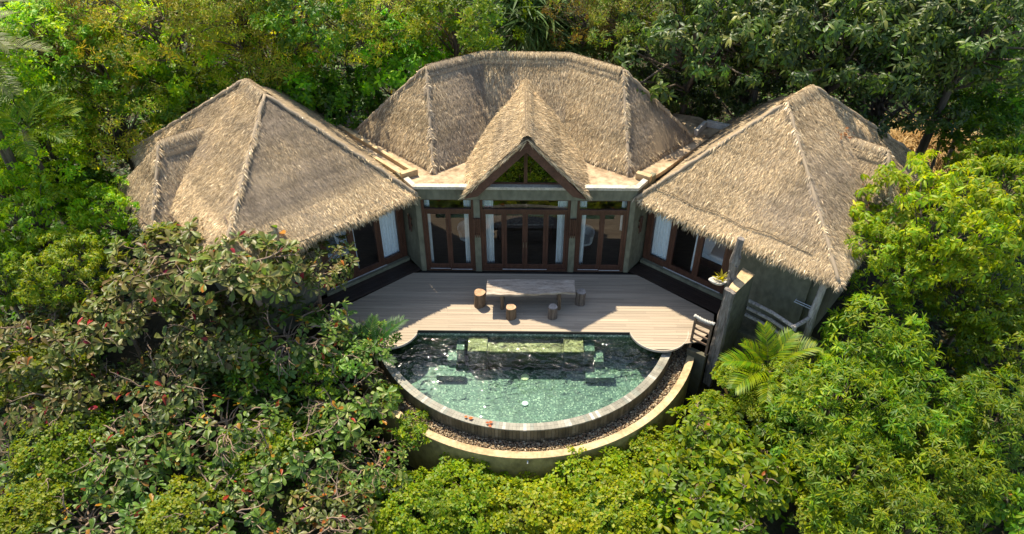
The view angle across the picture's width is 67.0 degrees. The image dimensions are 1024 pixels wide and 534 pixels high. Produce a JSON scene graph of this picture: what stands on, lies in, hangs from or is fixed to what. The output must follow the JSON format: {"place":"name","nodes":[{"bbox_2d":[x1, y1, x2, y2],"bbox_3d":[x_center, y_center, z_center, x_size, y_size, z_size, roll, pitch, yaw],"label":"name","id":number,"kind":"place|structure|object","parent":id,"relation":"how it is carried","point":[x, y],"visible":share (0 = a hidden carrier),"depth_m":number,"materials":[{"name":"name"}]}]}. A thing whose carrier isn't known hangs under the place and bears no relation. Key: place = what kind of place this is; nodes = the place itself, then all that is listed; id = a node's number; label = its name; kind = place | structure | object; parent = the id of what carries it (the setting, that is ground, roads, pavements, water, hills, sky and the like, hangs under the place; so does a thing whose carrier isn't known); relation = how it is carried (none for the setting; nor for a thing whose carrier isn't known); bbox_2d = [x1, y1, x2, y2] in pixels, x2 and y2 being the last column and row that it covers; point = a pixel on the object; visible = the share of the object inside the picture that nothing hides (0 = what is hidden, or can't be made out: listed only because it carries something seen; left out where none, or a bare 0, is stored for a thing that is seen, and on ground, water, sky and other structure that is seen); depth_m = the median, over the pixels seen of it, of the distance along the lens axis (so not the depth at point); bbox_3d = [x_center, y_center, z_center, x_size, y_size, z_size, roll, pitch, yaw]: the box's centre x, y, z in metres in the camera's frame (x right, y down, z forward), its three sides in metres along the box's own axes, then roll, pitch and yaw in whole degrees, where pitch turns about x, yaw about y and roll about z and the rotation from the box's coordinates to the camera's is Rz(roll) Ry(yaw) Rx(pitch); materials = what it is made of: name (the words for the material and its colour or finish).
{"place":"outdoors","nodes":[
{"label":"outdoors","id":0,"kind":"place"},
{"bbox_2d":[0,0,1023,533],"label":"ground","id":1,"kind":"structure","parent":0,"point":[156,322],"depth_m":24.86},
{"bbox_2d":[0,224,58,342],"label":"tree","id":2,"kind":"object","parent":1,"relation":"on","point":[7,287],"visible":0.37,"depth_m":23.35,"materials":[{"name":"green plant"}]},
{"bbox_2d":[0,463,72,533],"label":"tree","id":3,"kind":"object","parent":1,"relation":"on","point":[42,511],"visible":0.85,"depth_m":19.26,"materials":[{"name":"green plant"}]},
{"bbox_2d":[0,83,81,241],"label":"palm","id":4,"kind":"object","parent":1,"relation":"on","point":[32,151],"visible":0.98,"depth_m":23.76,"materials":[{"name":"green plant"}]},
{"bbox_2d":[0,434,87,528],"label":"tree","id":5,"kind":"object","parent":1,"relation":"on","point":[4,471],"visible":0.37,"depth_m":20.03,"materials":[{"name":"green plant"}]},
{"bbox_2d":[0,329,89,411],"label":"tree","id":6,"kind":"object","parent":1,"relation":"on","point":[29,389],"visible":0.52,"depth_m":21.59,"materials":[{"name":"green plant"}]},
{"bbox_2d":[0,159,100,293],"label":"tree","id":7,"kind":"object","parent":1,"relation":"on","point":[8,205],"visible":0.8,"depth_m":23.78,"materials":[{"name":"green plant"}]},
{"bbox_2d":[0,96,107,251],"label":"tree","id":8,"kind":"object","parent":1,"relation":"on","point":[80,156],"visible":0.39,"depth_m":25.01,"materials":[{"name":"green plant"}]},
{"bbox_2d":[0,297,109,395],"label":"tree","id":9,"kind":"object","parent":1,"relation":"on","point":[55,331],"visible":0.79,"depth_m":21.68,"materials":[{"name":"green plant"}]},
{"bbox_2d":[0,0,111,182],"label":"tree","id":10,"kind":"object","parent":1,"relation":"on","point":[22,19],"visible":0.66,"depth_m":24.43,"materials":[{"name":"green plant"}]},
{"bbox_2d":[0,52,111,234],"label":"tree","id":11,"kind":"object","parent":1,"relation":"on","point":[79,122],"visible":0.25,"depth_m":25.30,"materials":[{"name":"green plant"}]},
{"bbox_2d":[2,225,114,338],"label":"tree","id":12,"kind":"object","parent":1,"relation":"on","point":[93,255],"visible":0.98,"depth_m":22.46,"materials":[{"name":"green plant"}]},
{"bbox_2d":[6,402,123,499],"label":"tree","id":13,"kind":"object","parent":1,"relation":"on","point":[56,449],"visible":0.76,"depth_m":20.36,"materials":[{"name":"green plant"}]},
{"bbox_2d":[2,350,134,441],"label":"tree","id":14,"kind":"object","parent":1,"relation":"on","point":[73,401],"visible":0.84,"depth_m":21.08,"materials":[{"name":"green plant"}]},
{"bbox_2d":[13,0,144,166],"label":"tree","id":15,"kind":"object","parent":1,"relation":"on","point":[70,36],"visible":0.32,"depth_m":25.22,"materials":[{"name":"green plant"}]},
{"bbox_2d":[15,470,165,533],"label":"tree","id":16,"kind":"object","parent":1,"relation":"on","point":[123,513],"visible":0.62,"depth_m":19.59,"materials":[{"name":"green plant"}]},
{"bbox_2d":[20,5,168,165],"bbox_3d":[-14.092,-5.345,27.733,4.520,7.714,5.604,7,40,8],"label":"tree","id":17,"kind":"object","parent":1,"relation":"on","point":[68,86],"visible":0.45,"depth_m":25.21,"materials":[{"name":"green plant"}]},
{"bbox_2d":[61,174,142,278],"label":"tree","id":18,"kind":"object","parent":1,"relation":"on","point":[109,193],"visible":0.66,"depth_m":24.42,"materials":[{"name":"green plant"}]},
{"bbox_2d":[23,72,207,173],"bbox_3d":[-13.620,-3.584,28.694,5.691,8.168,5.615,14,42,16],"label":"tree","id":19,"kind":"object","parent":1,"relation":"on","point":[120,138],"visible":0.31,"depth_m":25.74,"materials":[{"name":"green plant"}]},
{"bbox_2d":[60,266,181,369],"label":"tree","id":20,"kind":"object","parent":1,"relation":"on","point":[125,315],"visible":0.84,"depth_m":21.76,"materials":[{"name":"green plant"}]},
{"bbox_2d":[68,401,192,506],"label":"tree","id":21,"kind":"object","parent":1,"relation":"on","point":[130,467],"visible":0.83,"depth_m":20.25,"materials":[{"name":"green plant"}]},
{"bbox_2d":[43,0,236,111],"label":"tree","id":22,"kind":"object","parent":1,"relation":"on","point":[160,19],"visible":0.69,"depth_m":24.46,"materials":[{"name":"green plant"}]},
{"bbox_2d":[102,213,215,331],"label":"tree","id":23,"kind":"object","parent":1,"relation":"on","point":[186,250],"visible":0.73,"depth_m":21.64,"materials":[{"name":"green plant"}]},
{"bbox_2d":[111,342,223,435],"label":"tree","id":24,"kind":"object","parent":1,"relation":"on","point":[191,381],"visible":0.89,"depth_m":21.42,"materials":[{"name":"green plant"}]},
{"bbox_2d":[95,0,243,114],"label":"tree","id":25,"kind":"object","parent":1,"relation":"on","point":[177,88],"visible":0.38,"depth_m":26.27,"materials":[{"name":"green plant"}]},
{"bbox_2d":[124,473,239,533],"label":"tree","id":26,"kind":"object","parent":1,"relation":"on","point":[156,507],"visible":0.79,"depth_m":19.33,"materials":[{"name":"green plant"}]},
{"bbox_2d":[134,58,271,138],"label":"tree","id":27,"kind":"object","parent":1,"relation":"on","point":[166,115],"visible":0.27,"depth_m":26.80,"materials":[{"name":"green plant"}]},
{"bbox_2d":[154,290,266,373],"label":"tree","id":28,"kind":"object","parent":1,"relation":"on","point":[211,347],"visible":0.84,"depth_m":21.67,"materials":[{"name":"green plant"}]},
{"bbox_2d":[155,460,276,533],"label":"tree","id":29,"kind":"object","parent":1,"relation":"on","point":[234,493],"visible":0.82,"depth_m":19.68,"materials":[{"name":"green plant"}]},
{"bbox_2d":[158,371,296,473],"bbox_3d":[-7.790,5.009,21.987,3.584,4.156,3.357,0,40,0],"label":"tree","id":30,"kind":"object","parent":1,"relation":"on","point":[185,452],"visible":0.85,"depth_m":20.81,"materials":[{"name":"green plant"}]},
{"bbox_2d":[158,0,296,79],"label":"tree","id":31,"kind":"object","parent":1,"relation":"on","point":[232,9],"visible":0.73,"depth_m":24.95,"materials":[{"name":"green plant"}]},
{"bbox_2d":[175,215,306,357],"bbox_3d":[-7.608,1.036,22.687,3.454,4.956,3.606,-12,41,-14],"label":"tree","id":32,"kind":"object","parent":1,"relation":"on","point":[259,276],"visible":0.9,"depth_m":20.96,"materials":[{"name":"green plant"}]},
{"bbox_2d":[221,350,291,402],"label":"tree","id":33,"kind":"object","parent":1,"relation":"on","point":[256,384],"visible":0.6,"depth_m":21.63,"materials":[{"name":"green plant"}]},
{"bbox_2d":[219,399,316,486],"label":"tree","id":34,"kind":"object","parent":1,"relation":"on","point":[278,447],"visible":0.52,"depth_m":20.76,"materials":[{"name":"green plant"}]},
{"bbox_2d":[117,78,420,340],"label":"wing pavilion","id":35,"kind":"structure","parent":1,"relation":"on","point":[246,154],"depth_m":23.47,"materials":[{"name":"plant"}]},
{"bbox_2d":[187,0,360,89],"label":"tree","id":36,"kind":"object","parent":1,"relation":"on","point":[258,54],"visible":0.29,"depth_m":26.49,"materials":[{"name":"green plant"}]},
{"bbox_2d":[230,410,338,504],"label":"tree","id":37,"kind":"object","parent":1,"relation":"on","point":[296,467],"visible":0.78,"depth_m":20.30,"materials":[{"name":"green plant"}]},
{"bbox_2d":[226,295,357,386],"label":"tree","id":38,"kind":"object","parent":1,"relation":"on","point":[301,347],"visible":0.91,"depth_m":21.90,"materials":[{"name":"green plant"}]},
{"bbox_2d":[225,0,372,101],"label":"tree","id":39,"kind":"object","parent":1,"relation":"on","point":[292,33],"visible":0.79,"depth_m":25.18,"materials":[{"name":"green plant"}]},
{"bbox_2d":[257,49,356,125],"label":"tree","id":40,"kind":"object","parent":1,"relation":"on","point":[306,81],"visible":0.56,"depth_m":26.87,"materials":[{"name":"green plant"}]},
{"bbox_2d":[268,234,359,322],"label":"tree","id":41,"kind":"object","parent":1,"relation":"on","point":[310,277],"visible":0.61,"depth_m":22.58,"materials":[{"name":"green plant"}]},
{"bbox_2d":[273,461,380,533],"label":"tree","id":42,"kind":"object","parent":1,"relation":"on","point":[306,519],"visible":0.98,"depth_m":19.77,"materials":[{"name":"green plant"}]},
{"bbox_2d":[291,316,381,402],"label":"tree","id":43,"kind":"object","parent":1,"relation":"on","point":[344,368],"visible":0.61,"depth_m":22.01,"materials":[{"name":"green plant"}]},
{"bbox_2d":[294,366,401,450],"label":"tree","id":44,"kind":"object","parent":1,"relation":"on","point":[364,408],"visible":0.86,"depth_m":21.45,"materials":[{"name":"green plant"}]},
{"bbox_2d":[313,64,386,129],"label":"tree","id":45,"kind":"object","parent":1,"relation":"on","point":[329,104],"visible":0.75,"depth_m":27.15,"materials":[{"name":"green plant"}]},
{"bbox_2d":[290,0,436,105],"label":"tree","id":46,"kind":"object","parent":1,"relation":"on","point":[371,26],"visible":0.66,"depth_m":25.89,"materials":[{"name":"green plant"}]},
{"bbox_2d":[331,426,413,503],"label":"tree","id":47,"kind":"object","parent":1,"relation":"on","point":[377,483],"visible":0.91,"depth_m":20.92,"materials":[{"name":"green plant"}]},
{"bbox_2d":[340,6,453,95],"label":"tree","id":48,"kind":"object","parent":1,"relation":"on","point":[401,59],"visible":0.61,"depth_m":27.02,"materials":[{"name":"green plant"}]},
{"bbox_2d":[360,466,460,533],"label":"tree","id":49,"kind":"object","parent":1,"relation":"on","point":[387,510],"visible":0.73,"depth_m":20.21,"materials":[{"name":"green plant"}]},
{"bbox_2d":[415,452,523,533],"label":"tree","id":50,"kind":"object","parent":1,"relation":"on","point":[464,504],"visible":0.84,"depth_m":20.66,"materials":[{"name":"green plant"}]},
{"bbox_2d":[405,0,535,56],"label":"tree","id":51,"kind":"object","parent":1,"relation":"on","point":[457,28],"visible":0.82,"depth_m":26.13,"materials":[{"name":"green plant"}]},
{"bbox_2d":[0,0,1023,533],"bbox_3d":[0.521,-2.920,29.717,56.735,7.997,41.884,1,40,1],"label":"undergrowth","id":52,"kind":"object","parent":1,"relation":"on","point":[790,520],"visible":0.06,"depth_m":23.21,"materials":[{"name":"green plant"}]},
{"bbox_2d":[466,0,583,51],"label":"pandanus","id":53,"kind":"object","parent":1,"relation":"on","point":[513,6],"visible":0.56,"depth_m":27.48,"materials":[{"name":"green plant"}]},
{"bbox_2d":[357,355,693,497],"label":"curved wall","id":54,"kind":"structure","parent":1,"relation":"on","point":[512,463],"depth_m":21.74,"materials":[{"name":"concrete"}]},
{"bbox_2d":[326,271,707,352],"bbox_3d":[0.262,1.511,25.096,12.330,0.465,3.650,1,40,1],"label":"deck base","id":55,"kind":"object","parent":54,"relation":"on","point":[599,333],"visible":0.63,"depth_m":24.23,"materials":[{"name":"brown wood"}]},
{"bbox_2d":[328,273,713,352],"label":"deck","id":56,"kind":"structure","parent":55,"relation":"on","point":[647,315],"depth_m":24.86,"materials":[{"name":"beige wood"}]},
{"bbox_2d":[486,279,574,309],"bbox_3d":[0.597,0.923,24.794,2.812,0.758,0.762,1,40,1],"label":"outdoor table","id":57,"kind":"object","parent":56,"relation":"on","point":[501,288],"visible":1,"depth_m":24.54,"materials":[{"name":"grey wood"}]},
{"bbox_2d":[476,470,585,533],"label":"tree","id":58,"kind":"object","parent":1,"relation":"on","point":[551,507],"visible":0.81,"depth_m":20.23,"materials":[{"name":"green plant"}]},
{"bbox_2d":[336,50,729,271],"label":"villa pavilion","id":59,"kind":"structure","parent":1,"relation":"on","point":[525,134],"depth_m":25.43,"materials":[{"name":"plant"}]},
{"bbox_2d":[469,153,579,184],"bbox_3d":[0.417,-3.287,23.665,3.537,1.781,0.280,1,40,1],"label":"gable window","id":60,"kind":"structure","parent":59,"relation":"in","point":[526,170],"depth_m":23.99,"materials":[{"name":"clear glass"}]},
{"bbox_2d":[473,0,606,55],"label":"pandanus","id":61,"kind":"object","parent":1,"relation":"on","point":[511,43],"visible":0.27,"depth_m":27.83,"materials":[{"name":"green plant"}]},
{"bbox_2d":[540,0,621,50],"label":"tree","id":62,"kind":"object","parent":1,"relation":"on","point":[575,35],"visible":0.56,"depth_m":26.93,"materials":[{"name":"green plant"}]},
{"bbox_2d":[540,444,645,522],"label":"tree","id":63,"kind":"object","parent":1,"relation":"on","point":[613,456],"visible":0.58,"depth_m":21.03,"materials":[{"name":"green plant"}]},
{"bbox_2d":[567,465,672,533],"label":"tree","id":64,"kind":"object","parent":1,"relation":"on","point":[624,521],"visible":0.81,"depth_m":20.02,"materials":[{"name":"green plant"}]},
{"bbox_2d":[584,0,697,65],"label":"tree","id":65,"kind":"object","parent":1,"relation":"on","point":[629,28],"visible":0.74,"depth_m":25.96,"materials":[{"name":"green plant"}]},
{"bbox_2d":[616,423,690,483],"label":"tree","id":66,"kind":"object","parent":1,"relation":"on","point":[668,446],"visible":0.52,"depth_m":21.66,"materials":[{"name":"green plant"}]},
{"bbox_2d":[615,45,713,116],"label":"tree","id":67,"kind":"object","parent":1,"relation":"on","point":[641,73],"visible":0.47,"depth_m":27.66,"materials":[{"name":"green plant"}]},
{"bbox_2d":[628,446,725,533],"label":"tree","id":68,"kind":"object","parent":1,"relation":"on","point":[654,479],"visible":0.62,"depth_m":20.44,"materials":[{"name":"green plant"}]},
{"bbox_2d":[586,0,793,165],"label":"tree","id":69,"kind":"object","parent":1,"relation":"on","point":[653,36],"visible":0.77,"depth_m":25.36,"materials":[{"name":"green plant"}]},
{"bbox_2d":[647,474,760,533],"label":"tree","id":70,"kind":"object","parent":1,"relation":"on","point":[688,524],"visible":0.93,"depth_m":19.52,"materials":[{"name":"green plant"}]},
{"bbox_2d":[663,391,770,477],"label":"tree","id":71,"kind":"object","parent":1,"relation":"on","point":[718,436],"visible":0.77,"depth_m":21.09,"materials":[{"name":"green plant"}]},
{"bbox_2d":[703,287,735,387],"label":"timber slab","id":72,"kind":"structure","parent":1,"relation":"on","point":[718,338],"depth_m":23.05,"materials":[{"name":"wood"}]},
{"bbox_2d":[712,268,754,386],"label":"garden wall","id":73,"kind":"structure","parent":1,"relation":"on","point":[741,285],"depth_m":22.90,"materials":[{"name":"concrete"}]},
{"bbox_2d":[689,32,803,118],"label":"tree","id":74,"kind":"object","parent":1,"relation":"on","point":[738,102],"visible":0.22,"depth_m":27.13,"materials":[{"name":"green plant"}]},
{"bbox_2d":[688,434,809,533],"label":"tree","id":75,"kind":"object","parent":1,"relation":"on","point":[769,500],"visible":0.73,"depth_m":20.03,"materials":[{"name":"green plant"}]},
{"bbox_2d":[681,0,860,102],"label":"tree","id":76,"kind":"object","parent":1,"relation":"on","point":[796,16],"visible":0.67,"depth_m":24.72,"materials":[{"name":"green plant"}]},
{"bbox_2d":[718,321,823,404],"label":"palm","id":77,"kind":"object","parent":1,"relation":"on","point":[789,344],"visible":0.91,"depth_m":22.05,"materials":[{"name":"green plant"}]},
{"bbox_2d":[628,84,929,332],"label":"wing pavilion","id":78,"kind":"structure","parent":1,"relation":"on","point":[772,182],"depth_m":23.09,"materials":[{"name":"plant"}]},
{"bbox_2d":[732,306,827,372],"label":"terrace","id":79,"kind":"structure","parent":1,"relation":"on","point":[747,329],"depth_m":23.95,"materials":[{"name":"concrete"}]},
{"bbox_2d":[753,354,830,429],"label":"tree","id":80,"kind":"object","parent":1,"relation":"on","point":[795,365],"visible":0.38,"depth_m":21.48,"materials":[{"name":"green plant"}]},
{"bbox_2d":[748,410,838,490],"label":"tree","id":81,"kind":"object","parent":1,"relation":"on","point":[776,446],"visible":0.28,"depth_m":20.78,"materials":[{"name":"green plant"}]},
{"bbox_2d":[718,0,928,97],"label":"tree","id":82,"kind":"object","parent":1,"relation":"on","point":[864,41],"visible":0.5,"depth_m":24.05,"materials":[{"name":"green plant"}]},
{"bbox_2d":[756,350,909,475],"bbox_3d":[8.664,4.847,21.567,3.885,5.746,3.292,2,40,3],"label":"tree","id":83,"kind":"object","parent":1,"relation":"on","point":[826,418],"visible":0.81,"depth_m":20.18,"materials":[{"name":"green plant"}]},
{"bbox_2d":[771,424,923,533],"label":"tree","id":84,"kind":"object","parent":1,"relation":"on","point":[826,491],"visible":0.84,"depth_m":19.30,"materials":[{"name":"green plant"}]},
{"bbox_2d":[794,464,905,533],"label":"tree","id":85,"kind":"object","parent":1,"relation":"on","point":[802,508],"visible":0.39,"depth_m":19.50,"materials":[{"name":"green plant"}]},
{"bbox_2d":[811,275,945,415],"bbox_3d":[10.111,3.329,22.711,3.610,6.094,3.650,-16,42,-18],"label":"tree","id":86,"kind":"object","parent":1,"relation":"on","point":[888,337],"visible":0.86,"depth_m":21.02,"materials":[{"name":"green plant"}]},
{"bbox_2d":[796,34,976,138],"bbox_3d":[12.516,-4.270,28.359,5.041,8.475,6.084,-10,41,-12],"label":"tree","id":87,"kind":"object","parent":1,"relation":"on","point":[907,94],"visible":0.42,"depth_m":25.62,"materials":[{"name":"green plant"}]},
{"bbox_2d":[837,465,963,533],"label":"tree","id":88,"kind":"object","parent":1,"relation":"on","point":[936,506],"visible":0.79,"depth_m":18.62,"materials":[{"name":"green plant"}]},
{"bbox_2d":[843,211,958,331],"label":"tree","id":89,"kind":"object","parent":1,"relation":"on","point":[880,269],"visible":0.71,"depth_m":21.46,"materials":[{"name":"green plant"}]},
{"bbox_2d":[810,0,1009,106],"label":"tree","id":90,"kind":"object","parent":1,"relation":"on","point":[923,50],"visible":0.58,"depth_m":23.84,"materials":[{"name":"green plant"}]},
{"bbox_2d":[843,361,987,477],"bbox_3d":[10.822,5.054,21.508,3.285,5.485,3.249,-20,44,-22],"label":"tree","id":91,"kind":"object","parent":1,"relation":"on","point":[900,428],"visible":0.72,"depth_m":19.88,"materials":[{"name":"green plant"}]},
{"bbox_2d":[848,149,1023,339],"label":"tree","id":92,"kind":"object","parent":1,"relation":"on","point":[943,196],"visible":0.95,"depth_m":21.36,"materials":[{"name":"green plant"}]},
{"bbox_2d":[865,0,1023,155],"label":"tree","id":93,"kind":"object","parent":1,"relation":"on","point":[1013,9],"visible":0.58,"depth_m":23.79,"materials":[{"name":"green plant"}]},
{"bbox_2d":[912,82,996,188],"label":"tree","id":94,"kind":"object","parent":1,"relation":"on","point":[962,96],"visible":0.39,"depth_m":26.95,"materials":[{"name":"green plant"}]},
{"bbox_2d":[893,408,1016,533],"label":"tree","id":95,"kind":"object","parent":1,"relation":"on","point":[940,486],"visible":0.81,"depth_m":19.17,"materials":[{"name":"green plant"}]},
{"bbox_2d":[896,253,1023,354],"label":"tree","id":96,"kind":"object","parent":1,"relation":"on","point":[931,305],"visible":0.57,"depth_m":22.59,"materials":[{"name":"green plant"}]},
{"bbox_2d":[930,366,1023,477],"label":"tree","id":97,"kind":"object","parent":1,"relation":"on","point":[1003,430],"visible":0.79,"depth_m":19.69,"materials":[{"name":"green plant"}]},
{"bbox_2d":[931,134,1023,295],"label":"tree","id":98,"kind":"object","parent":1,"relation":"on","point":[999,162],"visible":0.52,"depth_m":23.59,"materials":[{"name":"green plant"}]},
{"bbox_2d":[931,110,1023,234],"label":"tree","id":99,"kind":"object","parent":1,"relation":"on","point":[993,132],"visible":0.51,"depth_m":25.58,"materials":[{"name":"green plant"}]},
{"bbox_2d":[944,291,1023,403],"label":"tree","id":100,"kind":"object","parent":1,"relation":"on","point":[996,359],"visible":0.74,"depth_m":21.85,"materials":[{"name":"green plant"}]},
{"bbox_2d":[947,468,1023,533],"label":"tree","id":101,"kind":"object","parent":1,"relation":"on","point":[1003,512],"visible":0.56,"depth_m":19.23,"materials":[{"name":"green plant"}]},
{"bbox_2d":[969,79,1023,204],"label":"tree","id":102,"kind":"object","parent":1,"relation":"on","point":[1002,105],"visible":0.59,"depth_m":26.49,"materials":[{"name":"green plant"}]},
{"bbox_2d":[365,344,688,451],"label":"gravel","id":103,"kind":"structure","parent":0,"point":[640,409],"depth_m":22.07,"materials":[{"name":"gravel"}]},
{"bbox_2d":[379,333,671,441],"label":"swimming pool","id":104,"kind":"structure","parent":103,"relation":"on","point":[538,388],"depth_m":23.86,"materials":[{"name":"liquid"}]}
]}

